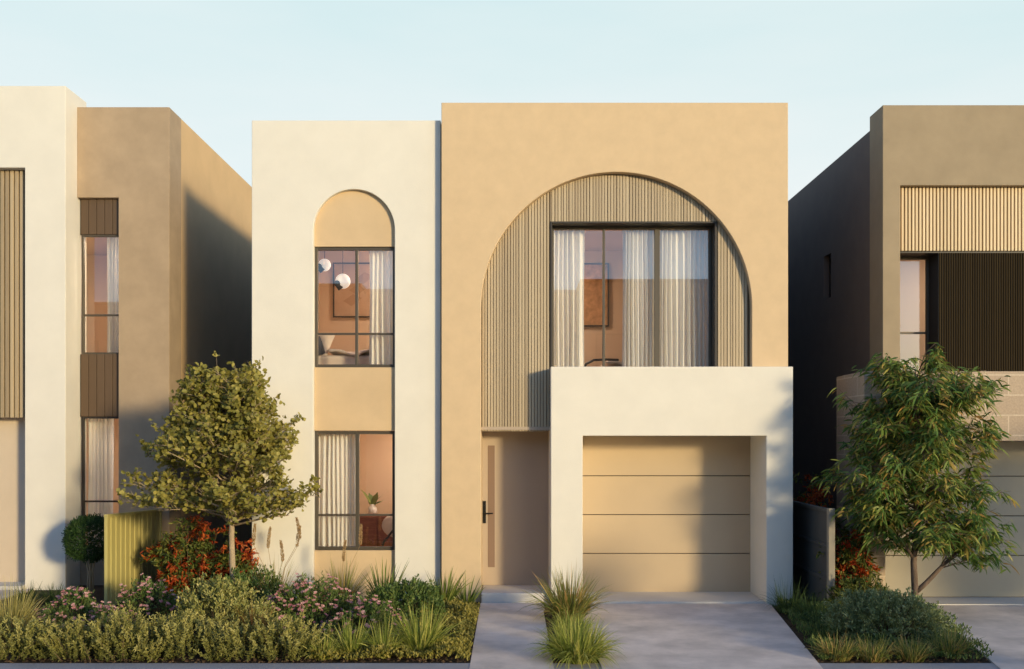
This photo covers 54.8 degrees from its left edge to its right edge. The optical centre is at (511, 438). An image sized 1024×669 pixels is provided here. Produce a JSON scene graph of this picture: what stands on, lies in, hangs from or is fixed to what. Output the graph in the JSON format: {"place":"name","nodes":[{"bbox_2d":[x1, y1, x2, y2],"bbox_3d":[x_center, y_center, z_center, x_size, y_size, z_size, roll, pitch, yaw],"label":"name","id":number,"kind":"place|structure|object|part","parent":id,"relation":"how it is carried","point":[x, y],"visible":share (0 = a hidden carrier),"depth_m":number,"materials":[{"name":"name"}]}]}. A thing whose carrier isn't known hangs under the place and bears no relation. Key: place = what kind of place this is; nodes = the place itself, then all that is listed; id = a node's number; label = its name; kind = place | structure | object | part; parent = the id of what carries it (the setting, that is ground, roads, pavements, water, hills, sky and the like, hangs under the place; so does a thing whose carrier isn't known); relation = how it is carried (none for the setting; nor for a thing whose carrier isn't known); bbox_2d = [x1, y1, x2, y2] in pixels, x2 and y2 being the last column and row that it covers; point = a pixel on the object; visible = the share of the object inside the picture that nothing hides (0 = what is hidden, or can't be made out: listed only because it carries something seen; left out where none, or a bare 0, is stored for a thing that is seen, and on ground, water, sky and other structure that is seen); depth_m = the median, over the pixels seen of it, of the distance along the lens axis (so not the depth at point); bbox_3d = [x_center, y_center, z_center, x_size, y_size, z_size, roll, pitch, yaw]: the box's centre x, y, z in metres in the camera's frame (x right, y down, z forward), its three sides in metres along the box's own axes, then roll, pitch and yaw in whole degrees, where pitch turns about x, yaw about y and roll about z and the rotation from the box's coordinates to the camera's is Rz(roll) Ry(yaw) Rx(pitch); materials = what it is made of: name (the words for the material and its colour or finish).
{"place":"outdoors","nodes":[
{"label":"outdoors","id":0,"kind":"place"},
{"bbox_2d":[0,589,31,599],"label":"driveway","id":1,"kind":"structure","parent":0,"point":[2,593],"depth_m":14.73,"materials":[{"name":"concrete"}]},
{"bbox_2d":[0,617,33,648],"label":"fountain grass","id":2,"kind":"object","parent":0,"point":[3,639],"depth_m":10.66,"materials":[{"name":"green plant"}]},
{"bbox_2d":[0,575,49,641],"bbox_3d":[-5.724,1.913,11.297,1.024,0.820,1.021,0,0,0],"label":"fountain grass","id":3,"kind":"object","parent":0,"point":[15,611],"depth_m":11.26,"materials":[{"name":"plant"}]},
{"bbox_2d":[0,86,251,589],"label":"townhouse","id":4,"kind":"structure","parent":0,"point":[164,194],"depth_m":15.50,"materials":[{"name":"paint"}]},
{"bbox_2d":[0,417,24,581],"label":"garage door","id":5,"kind":"structure","parent":4,"relation":"in","point":[12,430],"depth_m":15.48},
{"bbox_2d":[82,235,118,353],"bbox_3d":[-6.482,-2.275,15.629,0.615,1.890,0.062,0,0,0],"label":"window","id":6,"kind":"structure","parent":4,"relation":"in","point":[83,236],"depth_m":15.60,"materials":[{"name":"brown metal"}]},
{"bbox_2d":[82,416,118,548],"bbox_3d":[-6.482,0.700,15.629,0.615,2.100,0.062,0,0,0],"label":"window","id":7,"kind":"structure","parent":4,"relation":"in","point":[83,417],"depth_m":15.60,"materials":[{"name":"grey metal"}]},
{"bbox_2d":[88,419,113,542],"bbox_3d":[-6.615,0.880,15.909,0.442,2.600,0.162,0,0,0],"label":"curtain","id":8,"kind":"object","parent":4,"relation":"hanging from","point":[101,459],"visible":0.59,"depth_m":15.91,"materials":[{"name":"white fabric"}]},
{"bbox_2d":[107,237,118,351],"bbox_3d":[-6.345,-1.960,15.923,0.362,2.680,0.174,0,0,0],"label":"curtain","id":9,"kind":"object","parent":4,"relation":"hanging from","point":[113,292],"visible":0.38,"depth_m":15.92,"materials":[{"name":"white fabric"}]},
{"bbox_2d":[322,615,382,654],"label":"lime grass","id":10,"kind":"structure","parent":0,"point":[347,643],"depth_m":10.44,"materials":[{"name":"green plant"}]},
{"bbox_2d":[0,551,990,662],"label":"garden bed","id":11,"kind":"object","parent":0,"point":[99,593],"depth_m":10.45,"materials":[{"name":"green plant"}]},
{"bbox_2d":[35,583,66,605],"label":"shrub","id":12,"kind":"object","parent":11,"relation":"on","point":[45,598],"visible":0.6,"depth_m":13.68,"materials":[{"name":"green plant"}]},
{"bbox_2d":[47,585,89,610],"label":"grass tuft","id":13,"kind":"object","parent":11,"relation":"on","point":[61,595],"visible":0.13,"depth_m":13.31,"materials":[{"name":"green plant"}]},
{"bbox_2d":[35,585,106,629],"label":"flowering shrub","id":14,"kind":"object","parent":11,"relation":"on","point":[80,607],"visible":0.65,"depth_m":11.80,"materials":[{"name":"green plant"}]},
{"bbox_2d":[61,512,103,597],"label":"ball topiary","id":15,"kind":"object","parent":11,"relation":"on","point":[72,530],"visible":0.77,"depth_m":14.20,"materials":[{"name":"green plant"}]},
{"bbox_2d":[85,601,132,637],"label":"flowering shrub","id":16,"kind":"object","parent":11,"relation":"on","point":[105,609],"visible":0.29,"depth_m":11.27,"materials":[{"name":"green plant"}]},
{"bbox_2d":[104,509,161,605],"bbox_3d":[-5.508,1.688,14.455,0.055,1.323,2.110,0,0,0],"label":"fence","id":17,"kind":"object","parent":11,"relation":"on","point":[129,537],"visible":0.69,"depth_m":14.14,"materials":[{"name":"yellow metal"}]},
{"bbox_2d":[115,573,181,622],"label":"flowering shrub","id":18,"kind":"object","parent":11,"relation":"on","point":[159,596],"visible":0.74,"depth_m":12.24,"materials":[{"name":"green plant"}]},
{"bbox_2d":[0,601,341,662],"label":"hedge","id":19,"kind":"object","parent":11,"relation":"on","point":[80,640],"visible":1,"depth_m":10.29,"materials":[{"name":"green plant"}]},
{"bbox_2d":[138,512,225,599],"bbox_3d":[-4.529,1.678,14.093,1.260,1.295,1.243,0,0,45],"label":"red shrub","id":20,"kind":"object","parent":11,"relation":"on","point":[187,561],"visible":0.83,"depth_m":13.80,"materials":[{"name":"red plant"}]},
{"bbox_2d":[157,572,276,640],"bbox_3d":[-3.418,1.930,11.361,1.385,0.789,1.001,0,0,0],"label":"round shrub","id":21,"kind":"object","parent":11,"relation":"on","point":[220,593],"visible":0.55,"depth_m":11.26,"materials":[{"name":"green plant"}]},
{"bbox_2d":[116,351,322,585],"bbox_3d":[-3.804,0.606,13.356,2.261,3.488,2.389,0,0,24],"label":"tree","id":22,"kind":"object","parent":11,"relation":"on","point":[217,418],"visible":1,"depth_m":12.95,"materials":[{"name":"green plant"}]},
{"bbox_2d":[208,525,263,597],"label":"red shrub","id":23,"kind":"object","parent":11,"relation":"on","point":[245,565],"visible":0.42,"depth_m":13.94,"materials":[{"name":"red plant"}]},
{"bbox_2d":[205,560,290,612],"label":"shrub","id":24,"kind":"object","parent":11,"relation":"on","point":[253,580],"visible":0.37,"depth_m":12.91,"materials":[{"name":"green plant"}]},
{"bbox_2d":[225,601,288,645],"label":"strappy plant","id":25,"kind":"object","parent":11,"relation":"on","point":[252,620],"visible":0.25,"depth_m":10.99,"materials":[{"name":"green plant"}]},
{"bbox_2d":[245,517,310,601],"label":"strappy plant","id":26,"kind":"object","parent":11,"relation":"on","point":[298,535],"visible":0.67,"depth_m":13.19,"materials":[{"name":"plant"}]},
{"bbox_2d":[264,571,362,634],"bbox_3d":[-2.515,1.960,12.008,1.519,0.739,1.032,0,0,0],"label":"flowering shrub","id":27,"kind":"object","parent":11,"relation":"on","point":[306,594],"visible":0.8,"depth_m":11.86,"materials":[{"name":"green plant"}]},
{"bbox_2d":[303,629,345,660],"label":"lime grass","id":28,"kind":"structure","parent":11,"relation":"on","point":[328,644],"depth_m":10.30,"materials":[{"name":"green plant"}]},
{"bbox_2d":[308,524,377,610],"bbox_3d":[-2.301,1.728,13.257,1.206,1.178,1.148,0,0,-16],"label":"strappy plant","id":29,"kind":"object","parent":11,"relation":"on","point":[339,580],"visible":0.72,"depth_m":13.25,"materials":[{"name":"plant"}]},
{"bbox_2d":[322,594,405,637],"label":"flowering shrub","id":30,"kind":"object","parent":11,"relation":"on","point":[362,608],"visible":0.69,"depth_m":11.42,"materials":[{"name":"green plant"}]},
{"bbox_2d":[355,611,410,658],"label":"lime grass","id":31,"kind":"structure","parent":11,"relation":"on","point":[384,638],"depth_m":10.41,"materials":[{"name":"green plant"}]},
{"bbox_2d":[359,558,414,605],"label":"strappy plant","id":32,"kind":"object","parent":11,"relation":"on","point":[387,581],"visible":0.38,"depth_m":13.30,"materials":[{"name":"green plant"}]},
{"bbox_2d":[309,596,479,660],"bbox_3d":[-1.278,2.205,11.851,1.708,0.260,3.350,0,0,0],"label":"ground cover","id":33,"kind":"object","parent":11,"relation":"on","point":[461,609],"visible":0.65,"depth_m":10.65,"materials":[{"name":"green plant"}]},
{"bbox_2d":[359,574,447,623],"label":"round shrub","id":34,"kind":"object","parent":11,"relation":"on","point":[417,591],"visible":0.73,"depth_m":12.38,"materials":[{"name":"green plant"}]},
{"bbox_2d":[380,598,466,655],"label":"lime grass","id":35,"kind":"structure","parent":11,"relation":"on","point":[415,641],"depth_m":10.51,"materials":[{"name":"green plant"}]},
{"bbox_2d":[423,566,473,604],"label":"strappy plant","id":36,"kind":"object","parent":11,"relation":"on","point":[452,592],"visible":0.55,"depth_m":13.29,"materials":[{"name":"green plant"}]},
{"bbox_2d":[449,575,484,603],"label":"strappy plant","id":37,"kind":"object","parent":11,"relation":"on","point":[462,595],"visible":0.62,"depth_m":13.40,"materials":[{"name":"green plant"}]},
{"bbox_2d":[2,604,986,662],"bbox_3d":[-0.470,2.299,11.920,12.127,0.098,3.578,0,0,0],"label":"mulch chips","id":38,"kind":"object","parent":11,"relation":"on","point":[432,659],"visible":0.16,"depth_m":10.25,"materials":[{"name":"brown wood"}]},
{"bbox_2d":[519,557,614,622],"bbox_3d":[0.691,1.903,12.527,1.408,0.831,1.446,0,0,0],"label":"strappy plant","id":39,"kind":"object","parent":11,"relation":"on","point":[565,598],"visible":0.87,"depth_m":12.43,"materials":[{"name":"green plant"}]},
{"bbox_2d":[540,602,603,637],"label":"strappy plant","id":40,"kind":"object","parent":11,"relation":"on","point":[574,618],"visible":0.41,"depth_m":11.50,"materials":[{"name":"green plant"}]},
{"bbox_2d":[523,610,629,668],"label":"strappy plant","id":41,"kind":"object","parent":11,"relation":"on","point":[573,647],"visible":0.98,"depth_m":10.12,"materials":[{"name":"green plant"}]},
{"bbox_2d":[757,575,817,613],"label":"grass tuft","id":42,"kind":"object","parent":11,"relation":"on","point":[779,605],"visible":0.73,"depth_m":13.06,"materials":[{"name":"green plant"}]},
{"bbox_2d":[783,586,832,621],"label":"grass tuft","id":43,"kind":"object","parent":11,"relation":"on","point":[805,604],"visible":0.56,"depth_m":12.51,"materials":[{"name":"green plant"}]},
{"bbox_2d":[793,500,834,604],"bbox_3d":[4.168,1.630,13.890,0.085,1.440,2.020,0,0,0],"label":"fence","id":44,"kind":"object","parent":11,"relation":"on","point":[813,525],"visible":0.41,"depth_m":13.63,"materials":[{"name":"grey metal"}]},
{"bbox_2d":[791,603,838,627],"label":"grass tuft","id":45,"kind":"object","parent":11,"relation":"on","point":[805,618],"visible":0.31,"depth_m":11.92,"materials":[{"name":"green plant"}]},
{"bbox_2d":[796,609,848,641],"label":"grass tuft","id":46,"kind":"object","parent":11,"relation":"on","point":[820,629],"visible":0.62,"depth_m":11.10,"materials":[{"name":"green plant"}]},
{"bbox_2d":[804,631,867,661],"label":"strappy plant","id":47,"kind":"object","parent":11,"relation":"on","point":[840,657],"visible":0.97,"depth_m":10.27,"materials":[{"name":"green plant"}]},
{"bbox_2d":[816,525,882,603],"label":"red shrub","id":48,"kind":"object","parent":11,"relation":"on","point":[848,561],"visible":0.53,"depth_m":13.10,"materials":[{"name":"red plant"}]},
{"bbox_2d":[824,573,889,612],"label":"shrub","id":49,"kind":"object","parent":11,"relation":"on","point":[848,583],"visible":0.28,"depth_m":12.73,"materials":[{"name":"green plant"}]},
{"bbox_2d":[842,631,901,663],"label":"strappy plant","id":50,"kind":"object","parent":11,"relation":"on","point":[877,650],"visible":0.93,"depth_m":10.24,"materials":[{"name":"green plant"}]},
{"bbox_2d":[776,593,993,659],"bbox_3d":[4.408,2.188,11.897,2.053,0.223,3.720,0,0,8],"label":"ground cover","id":51,"kind":"object","parent":11,"relation":"on","point":[802,628],"visible":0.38,"depth_m":10.76,"materials":[{"name":"green plant"}]},
{"bbox_2d":[820,582,958,647],"bbox_3d":[4.269,1.958,11.206,1.521,0.699,1.244,0,0,0],"label":"round shrub","id":52,"kind":"object","parent":11,"relation":"on","point":[913,612],"visible":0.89,"depth_m":10.97,"materials":[{"name":"green plant"}]},
{"bbox_2d":[881,631,941,662],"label":"strappy plant","id":53,"kind":"object","parent":11,"relation":"on","point":[903,653],"visible":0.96,"depth_m":10.22,"materials":[{"name":"green plant"}]},
{"bbox_2d":[811,341,1020,601],"bbox_3d":[5.258,0.564,12.878,2.630,3.573,2.376,0,0,0],"label":"tree","id":54,"kind":"object","parent":11,"relation":"on","point":[931,442],"visible":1,"depth_m":12.57,"materials":[{"name":"green plant"}]},
{"bbox_2d":[915,625,984,658],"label":"strappy plant","id":55,"kind":"object","parent":11,"relation":"on","point":[951,646],"visible":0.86,"depth_m":10.43,"materials":[{"name":"green plant"}]},
{"bbox_2d":[0,663,999,668],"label":"footpath","id":56,"kind":"structure","parent":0,"point":[418,666],"depth_m":9.98,"materials":[{"name":"concrete"}]},
{"bbox_2d":[469,603,553,668],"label":"path","id":57,"kind":"structure","parent":0,"point":[505,633],"depth_m":11.42,"materials":[{"name":"concrete"}]},
{"bbox_2d":[0,0,1023,200],"label":"sky","id":58,"kind":"structure","parent":0,"point":[222,66],"materials":[{"name":"blue"}]},
{"bbox_2d":[252,103,792,604],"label":"townhouse","id":59,"kind":"structure","parent":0,"point":[500,457],"depth_m":14.13,"materials":[{"name":"beige paint"}]},
{"bbox_2d":[318,251,330,272],"bbox_3d":[-2.909,-2.919,15.181,0.258,0.762,0.189,0,0,-33],"label":"pendant lamp","id":60,"kind":"object","parent":59,"relation":"hanging from","point":[324,264],"visible":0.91,"depth_m":15.12,"materials":[{"name":"white glass"}]},
{"bbox_2d":[319,434,354,545],"bbox_3d":[-2.545,1.015,14.429,0.562,2.330,0.165,0,0,0],"label":"curtain","id":61,"kind":"object","parent":59,"relation":"hanging from","point":[337,470],"visible":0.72,"depth_m":14.41,"materials":[{"name":"white fabric"}]},
{"bbox_2d":[334,274,349,289],"bbox_3d":[-2.603,-2.785,15.183,0.235,1.029,0.264,0,0,0],"label":"pendant lamp","id":62,"kind":"object","parent":59,"relation":"hanging from","point":[342,281],"visible":0.99,"depth_m":15.11,"materials":[{"name":"white glass"}]},
{"bbox_2d":[318,349,368,363],"bbox_3d":[-2.334,-1.080,15.750,2.031,0.600,1.551,0,0,0],"label":"bed","id":63,"kind":"object","parent":59,"relation":"on","point":[338,356],"visible":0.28,"depth_m":15.02,"materials":[{"name":"fabric"}]},
{"bbox_2d":[318,336,324,354],"bbox_3d":[-2.980,-1.400,14.980,0.140,0.300,0.300,-20,-3,41],"label":"pillow","id":64,"kind":"object","parent":63,"relation":"on","point":[321,350],"visible":0.31,"depth_m":14.98,"materials":[{"name":"fabric"}]},
{"bbox_2d":[318,335,334,355],"bbox_3d":[-3.000,-1.440,15.200,0.520,0.420,0.200,13,-12,24],"label":"pillow","id":65,"kind":"object","parent":63,"relation":"on","point":[327,340],"visible":0.35,"depth_m":15.09,"materials":[{"name":"fabric"}]},
{"bbox_2d":[333,263,369,317],"bbox_3d":[-2.675,-2.550,16.965,0.790,0.940,0.030,0,0,0],"label":"framed picture","id":66,"kind":"object","parent":59,"relation":"attached to","point":[343,303],"visible":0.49,"depth_m":16.97,"materials":[{"name":"orange"}]},
{"bbox_2d":[315,247,394,366],"bbox_3d":[-2.258,-1.893,14.263,1.160,1.725,0.064,0,0,0],"label":"window","id":67,"kind":"structure","parent":59,"relation":"in","point":[356,249],"depth_m":14.24,"materials":[{"name":"brown metal"}]},
{"bbox_2d":[315,431,394,549],"bbox_3d":[-2.258,0.745,14.263,1.160,1.710,0.064,0,0,0],"label":"window","id":68,"kind":"structure","parent":59,"relation":"in","point":[357,514],"depth_m":14.24,"materials":[{"name":"brown metal"}]},
{"bbox_2d":[360,516,391,545],"bbox_3d":[-1.950,1.725,16.192,1.300,0.950,0.455,0,0,0],"label":"table","id":69,"kind":"object","parent":59,"relation":"on","point":[374,533],"visible":0.07,"depth_m":15.96,"materials":[{"name":"brown wood"}]},
{"bbox_3d":[-2.385,1.655,15.971,0.410,0.770,0.013,0,0,0],"label":"door","id":70,"kind":"part","parent":69,"relation":"part of","materials":[{"name":"brown wood"}]},
{"bbox_2d":[362,490,384,513],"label":"potted plant","id":71,"kind":"object","parent":69,"relation":"on","point":[373,502],"visible":0.92,"depth_m":16.12,"materials":[{"name":"green plant"}]},
{"bbox_3d":[-1.955,1.655,15.971,0.410,0.770,0.013,0,0,0],"label":"door","id":72,"kind":"part","parent":69,"relation":"part of","materials":[{"name":"brown wood"}]},
{"bbox_2d":[369,251,392,363],"bbox_3d":[-1.890,-1.810,14.417,0.392,2.180,0.160,0,0,0],"label":"curtain","id":73,"kind":"object","parent":59,"relation":"hanging from","point":[381,302],"visible":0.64,"depth_m":14.43,"materials":[{"name":"white fabric"}]},
{"bbox_2d":[382,516,391,545],"bbox_3d":[-1.750,1.673,15.112,0.520,1.055,0.457,0,0,0],"label":"dining chair","id":74,"kind":"object","parent":59,"relation":"on","point":[387,525],"visible":0.18,"depth_m":15.19,"materials":[{"name":"fabric"}]},
{"bbox_2d":[482,430,547,584],"bbox_3d":[0.051,1.019,14.607,0.976,2.288,0.145,0,0,0],"label":"front door","id":75,"kind":"structure","parent":59,"relation":"in","point":[514,463],"depth_m":14.62,"materials":[{"name":"beige wood"}]},
{"bbox_2d":[554,230,584,366],"bbox_3d":[0.810,-1.910,14.478,0.511,2.480,0.163,0,0,0],"label":"curtain","id":76,"kind":"object","parent":59,"relation":"hanging from","point":[568,298],"visible":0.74,"depth_m":14.50,"materials":[{"name":"white fabric"}]},
{"bbox_2d":[584,263,608,326],"bbox_3d":[1.450,-2.525,17.365,0.500,1.110,0.030,0,0,0],"label":"framed picture","id":77,"kind":"object","parent":59,"relation":"attached to","point":[592,294],"visible":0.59,"depth_m":17.37,"materials":[{"name":"orange"}]},
{"bbox_2d":[584,358,618,366],"bbox_3d":[1.335,-0.940,15.180,0.585,0.559,0.440,0,0,0],"label":"arm chair","id":78,"kind":"object","parent":59,"relation":"on","point":[593,360],"visible":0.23,"depth_m":14.97,"materials":[{"name":"grey"}]},
{"bbox_2d":[600,361,621,366],"bbox_3d":[1.865,-0.920,16.100,1.730,0.600,1.853,0,0,0],"label":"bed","id":79,"kind":"object","parent":59,"relation":"on","point":[613,363],"visible":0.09,"depth_m":15.28,"materials":[{"name":"fabric"}]},
{"bbox_2d":[552,227,711,366],"bbox_3d":[1.734,-1.987,14.358,2.321,2.174,0.064,0,0,0],"label":"window","id":80,"kind":"structure","parent":59,"relation":"in","point":[656,229],"depth_m":14.33,"materials":[{"name":"brown metal"}]},
{"bbox_2d":[622,230,653,366],"bbox_3d":[1.860,-1.910,14.484,0.492,2.480,0.171,0,0,0],"label":"curtain","id":81,"kind":"object","parent":59,"relation":"hanging from","point":[638,307],"visible":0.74,"depth_m":14.49,"materials":[{"name":"white fabric"}]},
{"bbox_2d":[583,436,749,591],"bbox_3d":[2.255,1.117,14.665,2.560,2.313,0.050,0,0,0],"label":"garage door","id":82,"kind":"structure","parent":59,"relation":"in","point":[602,455],"depth_m":14.64,"materials":[{"name":"beige metal"}]},
{"bbox_2d":[660,230,707,366],"bbox_3d":[2.550,-1.910,14.485,0.832,2.480,0.169,0,0,0],"label":"curtain","id":83,"kind":"object","parent":59,"relation":"hanging from","point":[683,298],"visible":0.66,"depth_m":14.50,"materials":[{"name":"white fabric"}]},
{"bbox_2d":[583,603,822,668],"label":"driveway","id":84,"kind":"structure","parent":0,"point":[709,635],"depth_m":11.41,"materials":[{"name":"concrete"}]},
{"bbox_2d":[793,472,840,557],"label":"red shrub","id":85,"kind":"object","parent":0,"point":[817,496],"visible":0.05,"depth_m":15.06,"materials":[{"name":"plant"}]},
{"bbox_2d":[788,105,1023,604],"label":"townhouse","id":86,"kind":"structure","parent":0,"point":[905,232],"depth_m":14.53,"materials":[{"name":"brown paint"}]},
{"bbox_2d":[829,256,830,297],"bbox_3d":[5.515,-2.775,16.950,0.030,0.750,0.400,0,0,0],"label":"window","id":87,"kind":"structure","parent":86,"relation":"in","point":[830,256],"depth_m":17.12,"materials":[{"name":"grey"}]},
{"bbox_2d":[900,257,928,364],"bbox_3d":[5.964,-1.815,14.879,0.608,1.830,0.062,0,0,0],"label":"window","id":88,"kind":"structure","parent":86,"relation":"in","point":[926,259],"depth_m":14.85,"materials":[{"name":"brown metal"}]},
{"bbox_2d":[885,441,1023,596],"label":"garage door","id":89,"kind":"structure","parent":86,"relation":"in","point":[950,581],"depth_m":14.22,"materials":[{"name":"beige metal"}]},
{"bbox_2d":[935,605,1023,668],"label":"neighbour driveway","id":90,"kind":"structure","parent":0,"point":[999,629],"depth_m":11.94,"materials":[{"name":"concrete"}]}
]}

